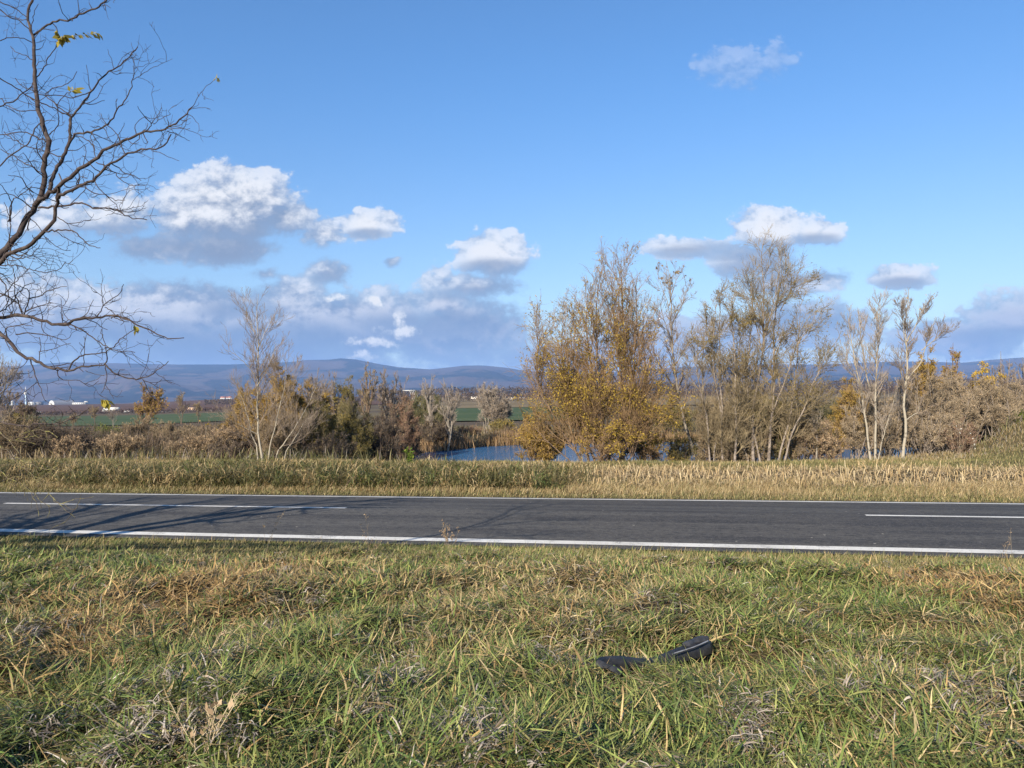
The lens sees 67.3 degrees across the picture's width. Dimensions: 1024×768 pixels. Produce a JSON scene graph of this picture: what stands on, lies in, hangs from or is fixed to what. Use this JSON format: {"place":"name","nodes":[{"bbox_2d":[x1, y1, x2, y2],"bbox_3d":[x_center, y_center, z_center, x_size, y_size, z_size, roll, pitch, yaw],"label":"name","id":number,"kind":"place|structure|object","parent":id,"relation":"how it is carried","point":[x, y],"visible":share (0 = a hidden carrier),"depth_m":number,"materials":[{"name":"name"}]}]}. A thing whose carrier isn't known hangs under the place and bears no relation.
{"place":"outdoors","nodes":[
{"label":"outdoors","id":0,"kind":"place"},
{"bbox_2d":[49,400,73,404],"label":"arched hall","id":1,"kind":"structure","parent":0,"point":[59,402],"depth_m":1937.26,"materials":[{"name":"white metal"}]},
{"bbox_2d":[37,413,226,425],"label":"green field","id":2,"kind":"structure","parent":0,"point":[165,418],"depth_m":324.50,"materials":[{"name":"green plant"}]},
{"bbox_2d":[0,397,388,412],"bbox_3d":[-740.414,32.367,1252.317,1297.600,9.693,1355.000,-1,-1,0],"label":"ploughed field","id":3,"kind":"structure","parent":0,"point":[83,407],"depth_m":1011.30,"materials":[{"name":"brown soil"}]},
{"bbox_2d":[398,407,568,420],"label":"green field","id":4,"kind":"structure","parent":0,"point":[466,414],"depth_m":227.09,"materials":[{"name":"green plant"}]},
{"bbox_2d":[0,492,1023,557],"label":"road","id":5,"kind":"structure","parent":0,"point":[981,529],"depth_m":17.13,"materials":[{"name":"grey asphalt"}]},
{"bbox_2d":[0,387,1023,767],"bbox_3d":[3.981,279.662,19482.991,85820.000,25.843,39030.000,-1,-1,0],"label":"ground","id":6,"kind":"structure","parent":0,"point":[374,409],"depth_m":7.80,"materials":[{"name":"green plant"}]},
{"bbox_2d":[0,385,21,421],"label":"bare tree","id":7,"kind":"object","parent":6,"relation":"on","point":[4,411],"visible":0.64,"depth_m":59.78,"materials":[{"name":"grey plant"}]},
{"bbox_2d":[0,345,34,420],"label":"bare tree","id":8,"kind":"object","parent":6,"relation":"on","point":[8,377],"visible":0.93,"depth_m":46.00,"materials":[{"name":"grey plant"}]},
{"bbox_2d":[0,413,43,457],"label":"shrub","id":9,"kind":"object","parent":6,"relation":"on","point":[5,429],"visible":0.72,"depth_m":45.61,"materials":[{"name":"brown plant"}]},
{"bbox_2d":[14,400,40,421],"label":"shrub","id":10,"kind":"object","parent":6,"relation":"on","point":[25,410],"visible":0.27,"depth_m":91.54,"materials":[{"name":"brown plant"}]},
{"bbox_2d":[8,414,98,457],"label":"shrub","id":11,"kind":"object","parent":6,"relation":"on","point":[47,444],"visible":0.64,"depth_m":46.26,"materials":[{"name":"brown plant"}]},
{"bbox_2d":[49,434,87,458],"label":"shrub","id":12,"kind":"object","parent":6,"relation":"on","point":[64,444],"visible":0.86,"depth_m":43.86,"materials":[{"name":"brown plant"}]},
{"bbox_2d":[85,422,121,435],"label":"shrub","id":13,"kind":"object","parent":6,"relation":"on","point":[105,425],"visible":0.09,"depth_m":65.80,"materials":[{"name":"brown plant"}]},
{"bbox_2d":[0,0,219,530],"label":"bare tree","id":14,"kind":"object","parent":6,"relation":"on","point":[42,196],"visible":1,"depth_m":7.82,"materials":[{"name":"brown plant"}]},
{"bbox_2d":[0,406,231,414],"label":"hedge","id":15,"kind":"object","parent":6,"relation":"on","point":[118,410],"visible":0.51,"depth_m":481.24,"materials":[{"name":"brown plant"}]},
{"bbox_2d":[89,429,147,457],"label":"shrub","id":16,"kind":"object","parent":6,"relation":"on","point":[114,442],"visible":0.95,"depth_m":45.62,"materials":[{"name":"brown plant"}]},
{"bbox_2d":[117,412,166,447],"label":"shrub","id":17,"kind":"object","parent":6,"relation":"on","point":[151,428],"visible":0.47,"depth_m":55.97,"materials":[{"name":"brown plant"}]},
{"bbox_2d":[131,382,168,425],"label":"bare tree","id":18,"kind":"object","parent":6,"relation":"on","point":[151,405],"visible":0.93,"depth_m":59.95,"materials":[{"name":"brown plant"}]},
{"bbox_2d":[7,419,343,456],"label":"undergrowth","id":19,"kind":"object","parent":6,"relation":"on","point":[151,442],"visible":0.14,"depth_m":50.35,"materials":[{"name":"brown plant"}]},
{"bbox_2d":[155,420,201,447],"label":"shrub","id":20,"kind":"object","parent":6,"relation":"on","point":[166,431],"visible":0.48,"depth_m":51.80,"materials":[{"name":"brown plant"}]},
{"bbox_2d":[174,390,189,423],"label":"bare tree","id":21,"kind":"object","parent":6,"relation":"on","point":[179,398],"visible":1,"depth_m":234.52,"materials":[{"name":"brown plant"}]},
{"bbox_2d":[162,429,215,457],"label":"shrub","id":22,"kind":"object","parent":6,"relation":"on","point":[191,443],"visible":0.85,"depth_m":45.40,"materials":[{"name":"brown plant"}]},
{"bbox_2d":[160,685,252,766],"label":"dead stalk","id":23,"kind":"object","parent":6,"relation":"on","point":[209,711],"visible":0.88,"depth_m":3.70,"materials":[{"name":"plant"}]},
{"bbox_2d":[196,417,217,435],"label":"shrub","id":24,"kind":"object","parent":6,"relation":"on","point":[210,426],"visible":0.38,"depth_m":57.87,"materials":[{"name":"brown plant"}]},
{"bbox_2d":[208,423,240,454],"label":"shrub","id":25,"kind":"object","parent":6,"relation":"on","point":[226,433],"visible":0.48,"depth_m":46.65,"materials":[{"name":"brown plant"}]},
{"bbox_2d":[206,436,244,459],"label":"shrub","id":26,"kind":"object","parent":6,"relation":"on","point":[235,446],"visible":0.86,"depth_m":42.30,"materials":[{"name":"brown plant"}]},
{"bbox_2d":[219,378,263,454],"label":"shrub","id":27,"kind":"object","parent":6,"relation":"on","point":[237,411],"visible":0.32,"depth_m":47.54,"materials":[{"name":"brown plant"}]},
{"bbox_2d":[205,285,329,460],"bbox_3d":[-12.570,-0.584,40.020,6.451,9.364,4.212,-1,-1,0],"label":"birch tree","id":28,"kind":"object","parent":6,"relation":"on","point":[272,364],"visible":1,"depth_m":39.84,"materials":[{"name":"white plant"}]},
{"bbox_2d":[233,362,305,455],"bbox_3d":[-14.740,1.480,46.828,4.074,5.884,3.489,-1,-1,0],"label":"shrub","id":29,"kind":"object","parent":6,"relation":"on","point":[300,401],"visible":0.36,"depth_m":46.46,"materials":[{"name":"brown plant"}]},
{"bbox_2d":[251,404,318,457],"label":"shrub","id":30,"kind":"object","parent":6,"relation":"on","point":[278,439],"visible":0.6,"depth_m":43.48,"materials":[{"name":"brown plant"}]},
{"bbox_2d":[0,454,601,492],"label":"tall weeds","id":31,"kind":"object","parent":6,"relation":"on","point":[323,473],"visible":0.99,"depth_m":26.10,"materials":[{"name":"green plant"}]},
{"bbox_2d":[204,394,403,404],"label":"woods","id":32,"kind":"object","parent":6,"relation":"on","point":[233,401],"visible":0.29,"depth_m":929.04,"materials":[{"name":"brown plant"}]},
{"bbox_2d":[292,379,335,451],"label":"shrub","id":33,"kind":"object","parent":6,"relation":"on","point":[325,398],"visible":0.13,"depth_m":49.91,"materials":[{"name":"brown plant"}]},
{"bbox_2d":[301,371,331,402],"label":"bare tree","id":34,"kind":"object","parent":6,"relation":"on","point":[310,380],"visible":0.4,"depth_m":58.23,"materials":[{"name":"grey plant"}]},
{"bbox_2d":[301,399,337,454],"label":"shrub","id":35,"kind":"object","parent":6,"relation":"on","point":[322,429],"visible":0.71,"depth_m":44.78,"materials":[{"name":"brown plant"}]},
{"bbox_2d":[302,430,357,459],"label":"shrub","id":36,"kind":"object","parent":6,"relation":"on","point":[336,448],"visible":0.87,"depth_m":43.31,"materials":[{"name":"brown plant"}]},
{"bbox_2d":[320,370,342,415],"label":"bare tree","id":37,"kind":"object","parent":6,"relation":"on","point":[333,394],"visible":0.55,"depth_m":61.56,"materials":[{"name":"brown plant"}]},
{"bbox_2d":[318,375,376,457],"bbox_3d":[-10.682,2.513,48.694,3.545,6.264,3.099,0,-1,-36],"label":"shrub","id":38,"kind":"object","parent":6,"relation":"on","point":[349,416],"visible":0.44,"depth_m":48.53,"materials":[{"name":"brown plant"}]},
{"bbox_2d":[329,420,378,459],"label":"shrub","id":39,"kind":"object","parent":6,"relation":"on","point":[361,447],"visible":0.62,"depth_m":46.68,"materials":[{"name":"brown plant"}]},
{"bbox_2d":[356,362,379,425],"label":"bare tree","id":40,"kind":"object","parent":6,"relation":"on","point":[367,399],"visible":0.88,"depth_m":55.66,"materials":[{"name":"brown plant"}]},
{"bbox_2d":[349,398,407,460],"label":"shrub","id":41,"kind":"object","parent":6,"relation":"on","point":[385,443],"visible":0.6,"depth_m":48.49,"materials":[{"name":"brown plant"}]},
{"bbox_2d":[376,366,396,421],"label":"bare tree","id":42,"kind":"object","parent":6,"relation":"on","point":[384,391],"visible":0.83,"depth_m":58.08,"materials":[{"name":"brown plant"}]},
{"bbox_2d":[366,422,425,458],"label":"shrub","id":43,"kind":"object","parent":6,"relation":"on","point":[417,446],"visible":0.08,"depth_m":57.72,"materials":[{"name":"brown plant"}]},
{"bbox_2d":[383,371,409,423],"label":"bare tree","id":44,"kind":"object","parent":6,"relation":"on","point":[400,390],"visible":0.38,"depth_m":59.76,"materials":[{"name":"brown plant"}]},
{"bbox_2d":[385,392,421,460],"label":"shrub","id":45,"kind":"object","parent":6,"relation":"on","point":[404,423],"visible":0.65,"depth_m":56.90,"materials":[{"name":"brown plant"}]},
{"bbox_2d":[403,390,454,437],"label":"shrub","id":46,"kind":"object","parent":6,"relation":"on","point":[421,409],"visible":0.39,"depth_m":71.45,"materials":[{"name":"brown plant"}]},
{"bbox_2d":[420,376,438,442],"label":"bare tree","id":47,"kind":"object","parent":6,"relation":"on","point":[431,408],"visible":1,"depth_m":67.16,"materials":[{"name":"grey plant"}]},
{"bbox_2d":[410,414,458,445],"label":"shrub","id":48,"kind":"object","parent":6,"relation":"on","point":[438,430],"visible":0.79,"depth_m":67.22,"materials":[{"name":"brown plant"}]},
{"bbox_2d":[440,519,459,548],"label":"weed","id":49,"kind":"object","parent":6,"relation":"on","point":[445,536],"visible":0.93,"depth_m":13.59,"materials":[{"name":"beige plant"}]},
{"bbox_2d":[437,378,464,450],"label":"bare tree","id":50,"kind":"object","parent":6,"relation":"on","point":[452,415],"visible":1,"depth_m":66.19,"materials":[{"name":"grey plant"}]},
{"bbox_2d":[454,425,487,434],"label":"shrub","id":51,"kind":"object","parent":6,"relation":"on","point":[471,428],"visible":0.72,"depth_m":76.59,"materials":[{"name":"brown plant"}]},
{"bbox_2d":[474,380,513,433],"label":"shrub","id":52,"kind":"object","parent":6,"relation":"on","point":[493,411],"visible":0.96,"depth_m":79.38,"materials":[{"name":"grey plant"}]},
{"bbox_2d":[488,418,515,433],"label":"shrub","id":53,"kind":"object","parent":6,"relation":"on","point":[497,424],"visible":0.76,"depth_m":77.66,"materials":[{"name":"brown plant"}]},
{"bbox_2d":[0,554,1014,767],"bbox_3d":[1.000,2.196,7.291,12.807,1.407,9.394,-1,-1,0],"label":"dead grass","id":54,"kind":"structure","parent":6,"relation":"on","point":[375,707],"depth_m":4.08,"materials":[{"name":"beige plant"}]},
{"bbox_2d":[0,464,1023,502],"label":"verge grass","id":55,"kind":"structure","parent":6,"relation":"on","point":[1000,493],"depth_m":23.44,"materials":[{"name":"beige plant"}]},
{"bbox_2d":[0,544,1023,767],"bbox_3d":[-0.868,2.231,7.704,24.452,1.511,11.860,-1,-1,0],"label":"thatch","id":56,"kind":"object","parent":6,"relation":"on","point":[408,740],"visible":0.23,"depth_m":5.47,"materials":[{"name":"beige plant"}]},
{"bbox_2d":[0,442,1023,471],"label":"bank grass","id":57,"kind":"structure","parent":6,"relation":"on","point":[803,460],"depth_m":33.95,"materials":[{"name":"beige plant"}]},
{"bbox_2d":[0,415,1023,460],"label":"rough grass","id":58,"kind":"structure","parent":6,"relation":"on","point":[141,455],"depth_m":42.89,"materials":[{"name":"brown plant"}]},
{"bbox_2d":[512,407,569,461],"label":"shrub","id":59,"kind":"object","parent":6,"relation":"on","point":[541,449],"visible":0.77,"depth_m":37.69,"materials":[{"name":"yellow plant"}]},
{"bbox_2d":[496,236,697,462],"bbox_3d":[3.844,-1.607,36.111,9.637,10.830,5.103,-1,-1,0],"label":"willow tree","id":60,"kind":"object","parent":6,"relation":"on","point":[586,405],"visible":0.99,"depth_m":35.71,"materials":[{"name":"yellow plant"}]},
{"bbox_2d":[574,417,646,462],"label":"shrub","id":61,"kind":"object","parent":6,"relation":"on","point":[607,447],"visible":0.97,"depth_m":35.26,"materials":[{"name":"yellow plant"}]},
{"bbox_2d":[418,425,831,453],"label":"reeds","id":62,"kind":"object","parent":6,"relation":"on","point":[460,442],"visible":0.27,"depth_m":71.27,"materials":[{"name":"brown plant"}]},
{"bbox_2d":[617,418,674,461],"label":"shrub","id":63,"kind":"object","parent":6,"relation":"on","point":[649,452],"visible":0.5,"depth_m":36.70,"materials":[{"name":"brown plant"}]},
{"bbox_2d":[593,636,713,675],"bbox_3d":[1.073,1.991,5.657,1.398,0.263,0.157,0,-1,-44],"label":"bumper fragment","id":64,"kind":"object","parent":6,"relation":"on","point":[695,646],"visible":0.83,"depth_m":5.76,"materials":[{"name":"black plastic"}]},
{"bbox_2d":[651,402,695,431],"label":"shrub","id":65,"kind":"object","parent":6,"relation":"on","point":[689,418],"visible":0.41,"depth_m":77.14,"materials":[{"name":"brown plant"}]},
{"bbox_2d":[644,259,704,456],"bbox_3d":[8.111,-1.339,38.096,3.129,9.931,2.713,-1,-1,0],"label":"aspen tree","id":66,"kind":"object","parent":6,"relation":"on","point":[669,283],"visible":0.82,"depth_m":37.84,"materials":[{"name":"brown plant"}]},
{"bbox_2d":[664,426,706,461],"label":"shrub","id":67,"kind":"object","parent":6,"relation":"on","point":[675,451],"visible":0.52,"depth_m":38.30,"materials":[{"name":"brown plant"}]},
{"bbox_2d":[358,377,1023,398],"bbox_3d":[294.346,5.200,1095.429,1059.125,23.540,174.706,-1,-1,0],"label":"woods","id":68,"kind":"object","parent":6,"relation":"on","point":[708,386],"visible":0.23,"depth_m":1061.10,"materials":[{"name":"leaves"},{"name":"bark"},{"name":"twigs"}]},
{"bbox_2d":[420,384,975,401],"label":"woods","id":69,"kind":"object","parent":6,"relation":"on","point":[693,393],"visible":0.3,"depth_m":646.75,"materials":[{"name":"brown plant"}]},
{"bbox_2d":[688,395,737,427],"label":"shrub","id":70,"kind":"object","parent":6,"relation":"on","point":[702,417],"visible":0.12,"depth_m":79.44,"materials":[{"name":"brown plant"}]},
{"bbox_2d":[695,408,744,461],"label":"shrub","id":71,"kind":"object","parent":6,"relation":"on","point":[705,454],"visible":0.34,"depth_m":36.49,"materials":[{"name":"brown plant"}]},
{"bbox_2d":[671,279,772,462],"bbox_3d":[9.719,-0.529,35.958,4.658,8.978,3.386,-1,-1,0],"label":"willow tree","id":72,"kind":"object","parent":6,"relation":"on","point":[721,361],"visible":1,"depth_m":35.77,"materials":[{"name":"grey plant"}]},
{"bbox_2d":[451,458,1023,488],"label":"corn stubble","id":73,"kind":"object","parent":6,"relation":"on","point":[766,471],"visible":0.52,"depth_m":26.84,"materials":[{"name":"beige plant"}]},
{"bbox_2d":[720,422,761,461],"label":"shrub","id":74,"kind":"object","parent":6,"relation":"on","point":[743,458],"visible":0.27,"depth_m":36.72,"materials":[{"name":"brown plant"}]},
{"bbox_2d":[723,410,776,461],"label":"shrub","id":75,"kind":"object","parent":6,"relation":"on","point":[763,456],"visible":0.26,"depth_m":36.93,"materials":[{"name":"brown plant"}]},
{"bbox_2d":[757,395,801,462],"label":"shrub","id":76,"kind":"object","parent":6,"relation":"on","point":[776,440],"visible":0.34,"depth_m":37.53,"materials":[{"name":"brown plant"}]},
{"bbox_2d":[710,225,849,461],"bbox_3d":[12.570,-1.852,36.502,6.846,11.870,4.059,-1,-1,15],"label":"willow tree","id":77,"kind":"object","parent":6,"relation":"on","point":[791,414],"visible":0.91,"depth_m":36.42,"materials":[{"name":"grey plant"}]},
{"bbox_2d":[777,406,825,460],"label":"shrub","id":78,"kind":"object","parent":6,"relation":"on","point":[799,448],"visible":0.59,"depth_m":37.19,"materials":[{"name":"brown plant"}]},
{"bbox_2d":[805,392,824,459],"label":"bare tree","id":79,"kind":"object","parent":6,"relation":"on","point":[814,421],"visible":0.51,"depth_m":37.04,"materials":[{"name":"brown plant"}]},
{"bbox_2d":[812,399,837,422],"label":"shrub","id":80,"kind":"object","parent":6,"relation":"on","point":[828,411],"visible":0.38,"depth_m":77.66,"materials":[{"name":"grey plant"}]},
{"bbox_2d":[802,425,851,459],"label":"shrub","id":81,"kind":"object","parent":6,"relation":"on","point":[827,442],"visible":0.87,"depth_m":36.89,"materials":[{"name":"brown plant"}]},
{"bbox_2d":[827,377,868,449],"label":"shrub","id":82,"kind":"object","parent":6,"relation":"on","point":[852,398],"visible":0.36,"depth_m":61.66,"materials":[{"name":"brown plant"}]},
{"bbox_2d":[835,286,899,459],"bbox_3d":[16.667,-0.469,35.948,2.960,8.222,2.736,-1,-1,0],"label":"birch tree","id":83,"kind":"object","parent":6,"relation":"on","point":[876,388],"visible":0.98,"depth_m":35.88,"materials":[{"name":"white plant"}]},
{"bbox_2d":[839,389,900,458],"bbox_3d":[17.494,2.106,37.929,2.846,3.891,2.468,-1,-1,0],"label":"shrub","id":84,"kind":"object","parent":6,"relation":"on","point":[855,434],"visible":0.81,"depth_m":37.60,"materials":[{"name":"brown plant"}]},
{"bbox_2d":[865,374,914,456],"bbox_3d":[19.186,1.863,38.913,2.665,5.045,2.310,-1,-1,0],"label":"shrub","id":85,"kind":"object","parent":6,"relation":"on","point":[898,429],"visible":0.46,"depth_m":38.66,"materials":[{"name":"brown plant"}]},
{"bbox_2d":[890,361,946,455],"bbox_3d":[21.626,1.849,40.848,3.066,6.192,2.995,-1,-1,24],"label":"shrub","id":86,"kind":"object","parent":6,"relation":"on","point":[931,382],"visible":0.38,"depth_m":40.75,"materials":[{"name":"brown plant"}]},
{"bbox_2d":[883,286,960,458],"bbox_3d":[18.480,-0.464,35.343,3.537,8.098,2.353,-1,-1,0],"label":"birch tree","id":87,"kind":"object","parent":6,"relation":"on","point":[906,377],"visible":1,"depth_m":35.38,"materials":[{"name":"white plant"}]},
{"bbox_2d":[907,343,946,452],"bbox_3d":[24.357,1.425,44.874,3.259,7.622,2.589,-1,-1,0],"label":"shrub","id":88,"kind":"object","parent":6,"relation":"on","point":[922,366],"visible":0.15,"depth_m":44.72,"materials":[{"name":"brown plant"}]},
{"bbox_2d":[907,407,958,454],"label":"shrub","id":89,"kind":"object","parent":6,"relation":"on","point":[930,431],"visible":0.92,"depth_m":37.23,"materials":[{"name":"brown plant"}]},
{"bbox_2d":[861,420,1023,460],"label":"bank grass","id":90,"kind":"structure","parent":6,"relation":"on","point":[945,453],"depth_m":36.36,"materials":[{"name":"plant"}]},
{"bbox_2d":[922,379,978,451],"bbox_3d":[22.738,1.896,40.072,2.757,4.402,2.816,-1,-1,0],"label":"shrub","id":91,"kind":"object","parent":6,"relation":"on","point":[951,406],"visible":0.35,"depth_m":39.59,"materials":[{"name":"brown plant"}]},
{"bbox_2d":[939,347,964,448],"bbox_3d":[25.126,1.137,44.120,1.532,6.946,1.177,-2,-1,43],"label":"bare tree","id":92,"kind":"object","parent":6,"relation":"on","point":[955,355],"visible":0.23,"depth_m":43.86,"materials":[{"name":"brown plant"}]},
{"bbox_2d":[919,365,990,450],"bbox_3d":[23.899,1.573,41.800,3.739,5.380,2.898,-1,-1,0],"label":"shrub","id":93,"kind":"object","parent":6,"relation":"on","point":[955,388],"visible":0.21,"depth_m":41.71,"materials":[{"name":"brown plant"}]},
{"bbox_2d":[939,416,981,453],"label":"shrub","id":94,"kind":"object","parent":6,"relation":"on","point":[969,440],"visible":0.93,"depth_m":36.46,"materials":[{"name":"brown plant"}]},
{"bbox_2d":[961,361,998,440],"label":"shrub","id":95,"kind":"object","parent":6,"relation":"on","point":[979,373],"visible":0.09,"depth_m":43.82,"materials":[{"name":"brown plant"}]},
{"bbox_2d":[954,374,1023,443],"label":"shrub","id":96,"kind":"object","parent":6,"relation":"on","point":[986,417],"visible":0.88,"depth_m":39.47,"materials":[{"name":"brown plant"}]},
{"bbox_2d":[974,371,1023,412],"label":"shrub","id":97,"kind":"object","parent":6,"relation":"on","point":[1014,386],"visible":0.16,"depth_m":41.45,"materials":[{"name":"brown plant"}]},
{"bbox_2d":[987,372,1012,433],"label":"shrub","id":98,"kind":"object","parent":6,"relation":"on","point":[1002,375],"visible":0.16,"depth_m":41.44,"materials":[{"name":"brown plant"}]},
{"bbox_2d":[985,359,1017,392],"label":"bare tree","id":99,"kind":"object","parent":6,"relation":"on","point":[1001,370],"visible":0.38,"depth_m":47.83,"materials":[{"name":"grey plant"}]},
{"bbox_2d":[1010,357,1023,411],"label":"bare tree","id":100,"kind":"object","parent":6,"relation":"on","point":[1018,373],"visible":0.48,"depth_m":46.01,"materials":[{"name":"brown plant"}]},
{"bbox_2d":[0,357,1023,404],"bbox_3d":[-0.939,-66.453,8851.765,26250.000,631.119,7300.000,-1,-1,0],"label":"hills","id":101,"kind":"structure","parent":0,"point":[196,382],"depth_m":7914.62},
{"bbox_2d":[0,532,1023,577],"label":"verge grass","id":102,"kind":"structure","parent":0,"point":[222,546],"depth_m":13.76,"materials":[{"name":"plant"}]},
{"bbox_2d":[0,0,1023,372],"label":"sky","id":103,"kind":"structure","parent":0,"point":[401,177],"materials":[{"name":"blue"}]},
{"bbox_2d":[397,391,896,408],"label":"dry field","id":104,"kind":"structure","parent":0,"point":[465,403],"depth_m":506.27,"materials":[{"name":"plant"}]},
{"bbox_2d":[413,442,919,462],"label":"water","id":105,"kind":"structure","parent":0,"point":[488,453],"depth_m":60.83,"materials":[{"name":"blue liquid"}]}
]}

